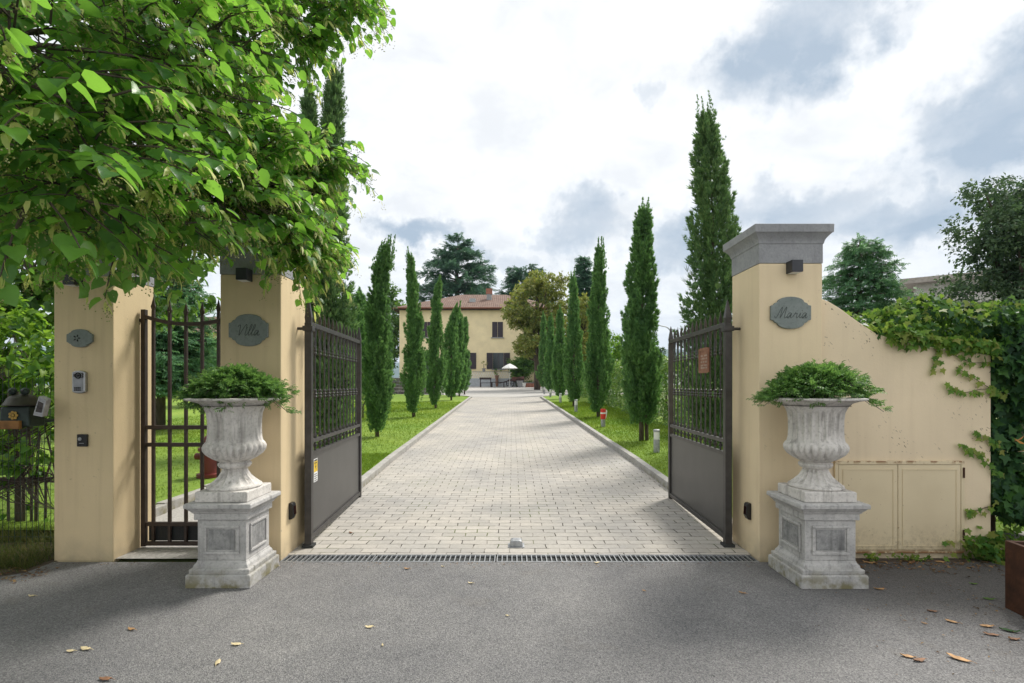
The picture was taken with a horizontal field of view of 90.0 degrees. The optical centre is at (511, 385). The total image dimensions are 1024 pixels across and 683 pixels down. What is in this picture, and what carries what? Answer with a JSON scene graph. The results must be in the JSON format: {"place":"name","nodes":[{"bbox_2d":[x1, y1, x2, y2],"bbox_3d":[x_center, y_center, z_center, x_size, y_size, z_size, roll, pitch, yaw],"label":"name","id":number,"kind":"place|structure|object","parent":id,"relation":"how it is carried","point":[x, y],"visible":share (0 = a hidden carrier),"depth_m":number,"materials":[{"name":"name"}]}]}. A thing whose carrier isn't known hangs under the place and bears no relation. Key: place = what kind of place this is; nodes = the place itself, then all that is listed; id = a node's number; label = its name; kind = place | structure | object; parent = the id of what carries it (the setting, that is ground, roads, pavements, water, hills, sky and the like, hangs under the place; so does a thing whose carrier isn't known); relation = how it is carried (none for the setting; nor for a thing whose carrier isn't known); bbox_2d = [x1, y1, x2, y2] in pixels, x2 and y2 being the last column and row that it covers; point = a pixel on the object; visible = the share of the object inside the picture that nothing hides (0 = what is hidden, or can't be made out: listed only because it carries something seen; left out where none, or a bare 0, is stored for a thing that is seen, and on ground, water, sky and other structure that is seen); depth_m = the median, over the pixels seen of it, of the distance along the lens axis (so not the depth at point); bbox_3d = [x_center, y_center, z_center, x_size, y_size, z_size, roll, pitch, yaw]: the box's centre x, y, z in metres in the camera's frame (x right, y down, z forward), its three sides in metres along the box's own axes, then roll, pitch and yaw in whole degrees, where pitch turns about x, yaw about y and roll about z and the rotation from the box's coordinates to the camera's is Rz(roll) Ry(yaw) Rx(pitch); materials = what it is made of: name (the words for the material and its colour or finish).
{"place":"outdoors","nodes":[
{"label":"outdoors","id":0,"kind":"place"},
{"bbox_2d":[0,533,57,576],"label":"verge","id":1,"kind":"structure","parent":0,"point":[33,567],"depth_m":4.38,"materials":[{"name":"plant"}]},
{"bbox_2d":[0,368,53,545],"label":"wire fence","id":2,"kind":"object","parent":1,"relation":"on","point":[32,465],"visible":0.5,"depth_m":4.72,"materials":[{"name":"metal"}]},
{"bbox_2d":[0,388,53,428],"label":"mailbox","id":3,"kind":"object","parent":2,"relation":"attached to","point":[16,411],"visible":0.94,"depth_m":4.23,"materials":[{"name":"green metal"}]},
{"bbox_2d":[33,396,50,416],"bbox_3d":[-3.901,0.172,4.252,0.104,0.177,0.077,0,0,-11],"label":"folded newspaper","id":4,"kind":"object","parent":3,"relation":"attached to","point":[42,406],"visible":1,"depth_m":4.23,"materials":[{"name":"paper"}]},
{"bbox_2d":[0,519,53,540],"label":"verge grass","id":5,"kind":"structure","parent":1,"relation":"on","point":[17,534],"depth_m":4.89,"materials":[{"name":"plant"}]},
{"bbox_2d":[0,565,65,583],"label":"leaf litter","id":6,"kind":"object","parent":1,"relation":"on","point":[15,581],"visible":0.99,"depth_m":4.06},
{"bbox_2d":[115,506,197,558],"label":"garden path","id":7,"kind":"structure","parent":0,"point":[168,552],"depth_m":4.63,"materials":[{"name":"stone"}]},
{"bbox_2d":[0,407,402,529],"bbox_3d":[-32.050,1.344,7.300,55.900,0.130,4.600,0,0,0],"label":"lawn","id":8,"kind":"structure","parent":0,"point":[177,483],"depth_m":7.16,"materials":[{"name":"green plant"}]},
{"bbox_2d":[0,294,156,532],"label":"hazel hedge","id":9,"kind":"object","parent":8,"relation":"on","point":[29,360],"visible":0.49,"depth_m":5.24,"materials":[{"name":"green plant"}]},
{"bbox_2d":[0,168,220,490],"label":"dark shade tree","id":10,"kind":"object","parent":8,"relation":"on","point":[44,298],"visible":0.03,"depth_m":6.91,"materials":[{"name":"green plant"}]},
{"bbox_2d":[194,435,216,478],"bbox_3d":[-4.490,1.042,7.600,0.363,0.620,0.338,0,0,42],"label":"fire hydrant","id":11,"kind":"object","parent":8,"relation":"on","point":[210,467],"visible":0.29,"depth_m":7.49,"materials":[{"name":"metal"}]},
{"bbox_2d":[4,394,467,474],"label":"lawn","id":12,"kind":"structure","parent":0,"point":[177,413],"depth_m":14.11,"materials":[{"name":"plant"}]},
{"bbox_2d":[154,254,216,429],"bbox_3d":[-9.416,-1.609,13.578,3.761,5.767,3.826,0,0,0],"label":"cedar tree","id":13,"kind":"object","parent":12,"relation":"on","point":[210,357],"visible":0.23,"depth_m":13.35,"materials":[{"name":"green plant"}]},
{"bbox_2d":[342,287,368,396],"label":"conifer","id":14,"kind":"object","parent":12,"relation":"on","point":[360,298],"visible":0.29,"depth_m":29.66,"materials":[{"name":"green plant"}]},
{"bbox_2d":[362,234,396,436],"bbox_3d":[-3.178,-1.140,12.133,0.839,4.927,0.900,0,0,-40],"label":"cypress","id":15,"kind":"object","parent":12,"relation":"on","point":[377,364],"visible":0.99,"depth_m":11.97,"materials":[{"name":"green plant"}]},
{"bbox_2d":[399,246,427,416],"bbox_3d":[-3.333,-1.765,17.305,0.944,5.938,0.894,0,0,18],"label":"cypress","id":16,"kind":"object","parent":12,"relation":"on","point":[414,380],"visible":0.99,"depth_m":17.15,"materials":[{"name":"green plant"}]},
{"bbox_2d":[424,275,447,408],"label":"cypress","id":17,"kind":"object","parent":12,"relation":"on","point":[436,372],"visible":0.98,"depth_m":21.21,"materials":[{"name":"green plant"}]},
{"bbox_2d":[442,301,463,399],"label":"cypress","id":18,"kind":"object","parent":12,"relation":"on","point":[454,366],"visible":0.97,"depth_m":27.48,"materials":[{"name":"green plant"}]},
{"bbox_2d":[450,311,467,395],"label":"cypress","id":19,"kind":"object","parent":12,"relation":"on","point":[462,348],"visible":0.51,"depth_m":31.96,"materials":[{"name":"green plant"}]},
{"bbox_2d":[34,346,686,384],"bbox_3d":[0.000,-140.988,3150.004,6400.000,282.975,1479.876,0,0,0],"label":"hills","id":20,"kind":"structure","parent":0,"point":[396,372],"depth_m":2930.84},
{"bbox_2d":[46,561,767,569],"bbox_3d":[-0.605,1.493,4.249,6.562,0.015,0.189,0,0,0],"label":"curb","id":21,"kind":"object","parent":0,"point":[429,569],"visible":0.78,"depth_m":4.29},
{"bbox_2d":[0,385,1007,561],"bbox_3d":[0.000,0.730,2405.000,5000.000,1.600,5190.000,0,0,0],"label":"ground","id":22,"kind":"structure","parent":0,"point":[157,560],"depth_m":4.63,"materials":[{"name":"concrete"}]},
{"bbox_2d":[54,256,160,561],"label":"gate pillar","id":23,"kind":"structure","parent":22,"relation":"on","point":[97,498],"depth_m":4.40,"materials":[{"name":"paint"}]},
{"bbox_2d":[62,274,82,286],"bbox_3d":[-3.730,-0.898,4.349,0.094,0.104,0.100,0,0,0],"label":"wall lamp","id":24,"kind":"object","parent":23,"relation":"attached to","point":[70,282],"visible":0.38,"depth_m":4.30,"materials":[{"name":"black metal"}]},
{"bbox_2d":[72,371,86,392],"bbox_3d":[-3.700,-0.030,4.377,0.112,0.196,0.044,0,0,0],"label":"intercom","id":25,"kind":"object","parent":23,"relation":"attached to","point":[79,381],"visible":1,"depth_m":4.37,"materials":[{"name":"metal"}]},
{"bbox_2d":[66,329,93,346],"bbox_3d":[-3.700,-0.405,4.385,0.220,0.155,0.028,0,0,0],"label":"name plaque","id":26,"kind":"object","parent":23,"relation":"attached to","point":[79,338],"visible":1,"depth_m":4.38,"materials":[{"name":"stone"}]},
{"bbox_2d":[77,434,87,446],"bbox_3d":[-3.680,0.470,4.385,0.086,0.106,0.028,0,0,0],"label":"card reader","id":27,"kind":"object","parent":23,"relation":"attached to","point":[82,440],"visible":1,"depth_m":4.38,"materials":[{"name":"black plastic"}]},
{"bbox_2d":[139,297,220,546],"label":"garden gate","id":28,"kind":"structure","parent":23,"relation":"attached to","point":[171,533],"depth_m":4.71,"materials":[{"name":"brown metal"}]},
{"bbox_2d":[156,483,209,516],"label":"path kerb","id":29,"kind":"structure","parent":22,"relation":"on","point":[162,506],"depth_m":6.14,"materials":[{"name":"stone"}]},
{"bbox_2d":[173,317,216,347],"bbox_3d":[-22.500,-2.200,39.500,9.200,6.200,8.200,0,0,0],"label":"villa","id":30,"kind":"object","parent":22,"relation":"on","point":[211,328],"depth_m":36.02,"materials":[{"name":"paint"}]},
{"bbox_2d":[0,0,395,325],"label":"linden tree","id":31,"kind":"object","parent":22,"relation":"on","point":[99,99],"visible":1,"depth_m":2.56,"materials":[{"name":"green plant"}]},
{"bbox_2d":[216,237,305,560],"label":"gate pillar","id":32,"kind":"structure","parent":22,"relation":"on","point":[278,462],"depth_m":4.40,"materials":[{"name":"paint"}]},
{"bbox_2d":[236,268,252,281],"bbox_3d":[-2.275,-0.938,4.349,0.094,0.104,0.100,0,0,0],"label":"wall lamp","id":33,"kind":"object","parent":32,"relation":"attached to","point":[244,274],"visible":1,"depth_m":4.30,"materials":[{"name":"black metal"}]},
{"bbox_2d":[229,314,268,345],"bbox_3d":[-2.256,-0.474,4.386,0.335,0.275,0.026,0,0,0],"label":"name plaque","id":34,"kind":"object","parent":32,"relation":"attached to","point":[248,330],"visible":1,"depth_m":4.38,"materials":[{"name":"stone"}]},
{"bbox_2d":[289,502,295,519],"bbox_3d":[-1.962,1.119,4.580,0.049,0.149,0.064,0,0,0],"label":"gate sensor","id":35,"kind":"object","parent":32,"relation":"attached to","point":[292,509],"visible":1,"depth_m":4.55,"materials":[{"name":"black plastic"}]},
{"bbox_2d":[297,303,361,547],"bbox_3d":[-1.989,0.348,5.734,0.180,2.296,2.078,0,0,-4],"label":"gate leaf","id":36,"kind":"object","parent":32,"relation":"attached to","point":[332,480],"visible":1,"depth_m":5.38,"materials":[{"name":"grey metal"}]},
{"bbox_2d":[298,41,360,446],"bbox_3d":[-3.883,-2.841,10.670,1.650,8.504,1.202,0,0,24],"label":"tall cypress","id":37,"kind":"object","parent":22,"relation":"on","point":[335,307],"visible":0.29,"depth_m":10.46,"materials":[{"name":"green plant"}]},
{"bbox_2d":[352,294,397,350],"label":"round tree","id":38,"kind":"object","parent":22,"relation":"on","point":[390,312],"visible":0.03,"depth_m":36.23,"materials":[{"name":"green plant"}]},
{"bbox_2d":[385,279,406,368],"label":"tall tree","id":39,"kind":"object","parent":22,"relation":"on","point":[392,294],"visible":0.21,"depth_m":66.61,"materials":[{"name":"green plant"}]},
{"bbox_2d":[405,232,497,301],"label":"cedar tree","id":40,"kind":"object","parent":22,"relation":"on","point":[444,261],"visible":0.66,"depth_m":81.70,"materials":[{"name":"green plant"}]},
{"bbox_2d":[391,288,565,384],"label":"villa","id":41,"kind":"object","parent":22,"relation":"on","point":[492,336],"visible":0.31,"depth_m":58.00,"materials":[{"name":"paint"}]},
{"bbox_2d":[422,321,430,337],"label":"window","id":42,"kind":"structure","parent":41,"relation":"in","point":[426,323],"depth_m":57.92,"materials":[{"name":"paint"}]},
{"bbox_2d":[468,352,475,368],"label":"window","id":43,"kind":"structure","parent":41,"relation":"in","point":[472,355],"depth_m":57.92,"materials":[{"name":"paint"}]},
{"bbox_2d":[491,321,503,337],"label":"window","id":44,"kind":"structure","parent":41,"relation":"in","point":[497,327],"depth_m":57.92,"materials":[{"name":"paint"}]},
{"bbox_2d":[487,352,509,369],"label":"window","id":45,"kind":"structure","parent":41,"relation":"in","point":[495,360],"depth_m":57.95,"materials":[{"name":"paint"}]},
{"bbox_2d":[288,557,749,561],"bbox_3d":[0.065,1.520,4.442,4.130,0.001,0.183,0,0,0],"label":"drain bed","id":46,"kind":"object","parent":22,"relation":"on","point":[514,557],"visible":0.2,"depth_m":4.53,"materials":[{"name":"metal"}]},
{"bbox_2d":[279,555,375,561],"bbox_3d":[-1.590,1.508,4.443,0.776,0.022,0.182,0,0,0],"label":"drain grate","id":47,"kind":"object","parent":46,"relation":"on","point":[326,559],"visible":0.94,"depth_m":4.46,"materials":[{"name":"metal"}]},
{"bbox_2d":[372,555,495,561],"bbox_3d":[-0.667,1.508,4.443,1.046,0.022,0.182,0,0,0],"label":"drain grate","id":48,"kind":"object","parent":46,"relation":"on","point":[425,559],"visible":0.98,"depth_m":4.46,"materials":[{"name":"metal"}]},
{"bbox_2d":[496,555,622,561],"bbox_3d":[0.406,1.508,4.443,1.075,0.022,0.182,0,0,0],"label":"drain grate","id":49,"kind":"object","parent":46,"relation":"on","point":[570,559],"visible":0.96,"depth_m":4.46,"materials":[{"name":"metal"}]},
{"bbox_2d":[620,555,758,561],"bbox_3d":[1.529,1.508,4.443,1.148,0.022,0.182,0,0,0],"label":"drain grate","id":50,"kind":"object","parent":46,"relation":"on","point":[698,559],"visible":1,"depth_m":4.46,"materials":[{"name":"metal"}]},
{"bbox_2d":[495,263,566,327],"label":"cedar tree","id":51,"kind":"object","parent":22,"relation":"on","point":[513,277],"visible":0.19,"depth_m":86.63,"materials":[{"name":"green plant"}]},
{"bbox_2d":[566,255,593,334],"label":"conifer","id":52,"kind":"object","parent":22,"relation":"on","point":[583,273],"visible":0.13,"depth_m":54.34,"materials":[{"name":"green plant"}]},
{"bbox_2d":[562,292,609,385],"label":"garden tree","id":53,"kind":"object","parent":22,"relation":"on","point":[583,303],"visible":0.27,"depth_m":43.05,"materials":[{"name":"green plant"}]},
{"bbox_2d":[606,327,625,404],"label":"bushy tree","id":54,"kind":"object","parent":22,"relation":"on","point":[616,344],"visible":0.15,"depth_m":24.59,"materials":[{"name":"green plant"}]},
{"bbox_2d":[723,224,833,561],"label":"gate pillar","id":55,"kind":"structure","parent":22,"relation":"on","point":[764,347],"depth_m":4.40,"materials":[{"name":"paint"}]},
{"bbox_2d":[668,300,740,547],"bbox_3d":[2.077,0.348,5.702,0.180,2.296,1.967,0,0,2],"label":"gate leaf","id":56,"kind":"object","parent":55,"relation":"attached to","point":[700,480],"visible":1,"depth_m":5.36,"materials":[{"name":"grey metal"}]},
{"bbox_2d":[743,502,750,519],"bbox_3d":[2.099,1.119,4.570,0.049,0.149,0.064,0,0,0],"label":"gate sensor","id":57,"kind":"object","parent":55,"relation":"attached to","point":[747,510],"visible":1,"depth_m":4.54,"materials":[{"name":"black plastic"}]},
{"bbox_2d":[770,297,810,328],"bbox_3d":[2.386,-0.623,4.386,0.345,0.275,0.026,0,0,0],"label":"name plaque","id":58,"kind":"object","parent":55,"relation":"attached to","point":[790,312],"visible":1,"depth_m":4.38,"materials":[{"name":"stone"}]},
{"bbox_2d":[786,260,802,273],"bbox_3d":[2.400,-1.006,4.349,0.094,0.104,0.100,0,0,0],"label":"wall lamp","id":59,"kind":"object","parent":55,"relation":"attached to","point":[794,266],"visible":1,"depth_m":4.30,"materials":[{"name":"black metal"}]},
{"bbox_2d":[822,233,922,333],"bbox_3d":[11.871,-1.918,17.660,5.386,6.343,4.958,0,0,0],"label":"cedar tree","id":60,"kind":"object","parent":22,"relation":"on","point":[874,282],"visible":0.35,"depth_m":16.98,"materials":[{"name":"green plant"}]},
{"bbox_2d":[871,271,1019,348],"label":"neighbour house","id":61,"kind":"structure","parent":22,"relation":"on","point":[925,284],"depth_m":30.62,"materials":[{"name":"white paint"}]},
{"bbox_2d":[921,172,1023,421],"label":"oak tree","id":62,"kind":"object","parent":22,"relation":"on","point":[1002,214],"visible":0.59,"depth_m":14.04,"materials":[{"name":"green plant"}]},
{"bbox_2d":[0,562,1023,682],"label":"asphalt street","id":63,"kind":"structure","parent":0,"point":[586,622],"depth_m":3.20,"materials":[{"name":"asphalt"}]},
{"bbox_2d":[183,491,280,587],"bbox_3d":[-2.175,1.187,4.020,0.500,0.626,0.500,0,0,0],"label":"stone pedestal","id":64,"kind":"object","parent":63,"relation":"on","point":[235,550],"visible":0.97,"depth_m":3.83,"materials":[{"name":"stone"}]},
{"bbox_2d":[183,396,280,501],"bbox_3d":[-2.175,0.482,4.020,0.690,0.779,0.690,0,0,0],"label":"stone urn","id":65,"kind":"object","parent":64,"relation":"on","point":[234,444],"visible":0.96,"depth_m":3.86,"materials":[{"name":"stone"}]},
{"bbox_2d":[172,362,301,414],"bbox_3d":[-2.141,0.022,4.022,0.899,0.416,0.757,0,0,-37],"label":"juniper bush","id":66,"kind":"object","parent":65,"relation":"in","point":[239,381],"visible":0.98,"depth_m":3.87,"materials":[{"name":"green plant"}]},
{"bbox_2d":[766,491,870,588],"bbox_3d":[2.379,1.187,4.015,0.515,0.626,0.515,0,0,0],"label":"stone pedestal","id":67,"kind":"object","parent":63,"relation":"on","point":[815,548],"visible":0.94,"depth_m":3.82,"materials":[{"name":"stone"}]},
{"bbox_2d":[774,397,868,501],"bbox_3d":[2.379,0.482,4.015,0.690,0.779,0.690,0,0,0],"label":"stone urn","id":68,"kind":"object","parent":67,"relation":"on","point":[815,444],"visible":0.98,"depth_m":3.86,"materials":[{"name":"stone"}]},
{"bbox_2d":[746,358,893,412],"bbox_3d":[2.381,-0.001,4.014,0.994,0.420,0.860,0,0,27],"label":"juniper bush","id":69,"kind":"object","parent":68,"relation":"in","point":[808,379],"visible":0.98,"depth_m":3.84,"materials":[{"name":"green plant"}]},
{"bbox_2d":[815,574,1023,674],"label":"leaf litter","id":70,"kind":"object","parent":63,"relation":"on","point":[952,630],"visible":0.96,"depth_m":3.35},
{"bbox_2d":[856,560,1002,576],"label":"leaf litter","id":71,"kind":"object","parent":63,"relation":"on","point":[875,562],"visible":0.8,"depth_m":4.26,"materials":[{"name":"plant"}]},
{"bbox_2d":[946,652,976,663],"bbox_3d":[2.453,1.488,2.794,0.044,0.018,0.129,0,0,-43],"label":"fallen leaf","id":72,"kind":"object","parent":63,"relation":"on","point":[958,657],"visible":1,"depth_m":2.81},
{"bbox_2d":[1005,540,1023,616],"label":"corten planter","id":73,"kind":"object","parent":63,"relation":"on","point":[1014,576],"visible":1,"depth_m":3.38,"materials":[{"name":"metal"}]},
{"bbox_2d":[5,0,1023,361],"label":"sky","id":74,"kind":"structure","parent":0,"point":[533,131],"materials":[{"name":"white"}]},
{"bbox_2d":[289,397,749,553],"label":"driveway","id":75,"kind":"structure","parent":0,"point":[491,475],"depth_m":6.60,"materials":[{"name":"stone"}]},
{"bbox_2d":[362,394,470,487],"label":"kerb","id":76,"kind":"structure","parent":75,"relation":"on","point":[375,471],"depth_m":10.02,"materials":[{"name":"stone"}]},
{"bbox_2d":[508,538,523,547],"bbox_3d":[0.040,1.464,4.780,0.150,0.062,0.130,0,0,0],"label":"gate stop","id":77,"kind":"object","parent":75,"relation":"on","point":[516,543],"visible":1,"depth_m":4.73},
{"bbox_2d":[541,395,667,488],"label":"kerb","id":78,"kind":"structure","parent":75,"relation":"on","point":[654,473],"depth_m":9.89,"materials":[{"name":"stone"}]},
{"bbox_2d":[434,386,621,396],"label":"courtyard","id":79,"kind":"structure","parent":0,"point":[493,391],"depth_m":39.98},
{"bbox_2d":[392,378,426,393],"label":"stone wall","id":80,"kind":"structure","parent":79,"relation":"on","point":[398,389],"depth_m":37.20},
{"bbox_2d":[463,316,471,394],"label":"cypress","id":81,"kind":"object","parent":79,"relation":"on","point":[466,342],"visible":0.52,"depth_m":36.27,"materials":[{"name":"green plant"}]},
{"bbox_2d":[468,371,516,385],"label":"yard wall","id":82,"kind":"structure","parent":79,"relation":"on","point":[474,381],"depth_m":56.50,"materials":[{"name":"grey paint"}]},
{"bbox_2d":[502,364,516,386],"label":"garden parasol","id":83,"kind":"object","parent":79,"relation":"on","point":[509,366],"visible":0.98,"depth_m":52.70,"materials":[{"name":"white fabric"}]},
{"bbox_2d":[499,376,523,386],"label":"garden table","id":84,"kind":"object","parent":79,"relation":"on","point":[515,379],"visible":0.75,"depth_m":53.98,"materials":[{"name":"wood"}]},
{"bbox_2d":[506,353,533,386],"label":"round bush","id":85,"kind":"object","parent":79,"relation":"on","point":[524,366],"visible":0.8,"depth_m":55.08,"materials":[{"name":"green plant"}]},
{"bbox_2d":[499,269,569,389],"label":"magnolia tree","id":86,"kind":"object","parent":79,"relation":"on","point":[518,308],"visible":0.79,"depth_m":44.82,"materials":[{"name":"green plant"}]},
{"bbox_2d":[534,311,546,387],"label":"cypress","id":87,"kind":"object","parent":79,"relation":"on","point":[542,350],"visible":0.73,"depth_m":39.86,"materials":[{"name":"green plant"}]},
{"bbox_2d":[542,313,555,394],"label":"cypress","id":88,"kind":"object","parent":79,"relation":"on","point":[548,357],"visible":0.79,"depth_m":34.83,"materials":[{"name":"green plant"}]},
{"bbox_2d":[544,395,1023,530],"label":"lawn","id":89,"kind":"structure","parent":0,"point":[556,398],"depth_m":11.45,"materials":[{"name":"green plant"}]},
{"bbox_2d":[550,305,566,395],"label":"cypress","id":90,"kind":"object","parent":89,"relation":"on","point":[558,383],"visible":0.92,"depth_m":28.54,"materials":[{"name":"green plant"}]},
{"bbox_2d":[562,269,584,405],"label":"cypress","id":91,"kind":"object","parent":89,"relation":"on","point":[573,380],"visible":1,"depth_m":22.54,"materials":[{"name":"green plant"}]},
{"bbox_2d":[581,236,615,416],"bbox_3d":[2.941,-1.930,17.300,1.173,6.279,1.081,0,0,0],"label":"cypress","id":92,"kind":"object","parent":89,"relation":"on","point":[597,386],"visible":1,"depth_m":17.14,"materials":[{"name":"green plant"}]},
{"bbox_2d":[600,409,606,426],"bbox_3d":[2.561,0.917,14.292,0.186,0.526,0.166,0,0,0],"label":"bollard light","id":93,"kind":"object","parent":89,"relation":"on","point":[603,414],"visible":0.96,"depth_m":14.24,"materials":[{"name":"red paint"}]},
{"bbox_2d":[551,401,722,474],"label":"lawn","id":94,"kind":"structure","parent":89,"relation":"on","point":[587,404],"depth_m":14.10,"materials":[{"name":"green plant"}]},
{"bbox_2d":[619,197,663,440],"bbox_3d":[2.883,-1.462,11.399,1.001,5.634,1.109,0,0,0],"label":"cypress","id":95,"kind":"object","parent":89,"relation":"on","point":[641,364],"visible":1,"depth_m":11.21,"materials":[{"name":"green plant"}]},
{"bbox_2d":[581,353,722,440],"bbox_3d":[4.692,-0.030,21.893,1.505,2.871,22.470,0,0,0],"label":"laurel hedge","id":96,"kind":"object","parent":89,"relation":"on","point":[614,400],"visible":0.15,"depth_m":15.06,"materials":[{"name":"green plant"}]},
{"bbox_2d":[653,429,659,452],"bbox_3d":[2.754,1.067,9.750,0.124,0.465,0.122,0,0,0],"label":"bollard light","id":97,"kind":"object","parent":89,"relation":"on","point":[656,443],"visible":0.92,"depth_m":9.70,"materials":[{"name":"metal"}]},
{"bbox_2d":[672,90,741,448],"bbox_3d":[3.824,-2.101,9.925,1.620,7.014,1.692,0,0,0],"label":"tall cypress","id":98,"kind":"object","parent":89,"relation":"on","point":[710,257],"visible":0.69,"depth_m":9.59,"materials":[{"name":"green plant"}]},
{"bbox_2d":[855,548,1003,561],"bbox_3d":[31.375,1.502,4.626,57.250,0.004,0.548,0,0,0],"label":"soil strip","id":99,"kind":"object","parent":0,"point":[902,559],"depth_m":4.40,"materials":[{"name":"soil"}]},
{"bbox_2d":[863,553,880,561],"bbox_3d":[3.077,1.477,4.374,0.175,0.110,0.088,0,0,-14],"label":"weed","id":100,"kind":"object","parent":99,"relation":"on","point":[870,556],"visible":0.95,"depth_m":4.39,"materials":[{"name":"green plant"}]},
{"bbox_2d":[877,553,932,561],"bbox_3d":[3.379,1.465,4.385,0.480,0.083,0.112,0,0,0],"label":"weed","id":101,"kind":"object","parent":99,"relation":"on","point":[915,557],"visible":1,"depth_m":4.38,"materials":[{"name":"green plant"}]},
{"bbox_2d":[822,299,990,557],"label":"garden wall","id":102,"kind":"structure","parent":99,"relation":"on","point":[928,418],"depth_m":4.46,"materials":[{"name":"paint"}]},
{"bbox_2d":[834,461,964,552],"bbox_3d":[3.362,1.055,4.441,1.125,0.800,0.033,0,0,0],"label":"meter cabinet","id":103,"kind":"object","parent":102,"relation":"attached to","point":[917,506],"visible":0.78,"depth_m":4.44,"materials":[{"name":"metal"}]},
{"bbox_2d":[843,292,1023,551],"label":"ivy","id":104,"kind":"object","parent":102,"relation":"attached to","point":[994,330],"visible":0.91,"depth_m":4.45,"materials":[{"name":"green plant"}]},
{"bbox_2d":[922,526,1023,564],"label":"ground ivy","id":105,"kind":"object","parent":99,"relation":"on","point":[992,551],"visible":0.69,"depth_m":4.40,"materials":[{"name":"green plant"}]},
{"bbox_2d":[997,516,1023,540],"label":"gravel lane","id":106,"kind":"structure","parent":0,"point":[1018,536],"depth_m":5.14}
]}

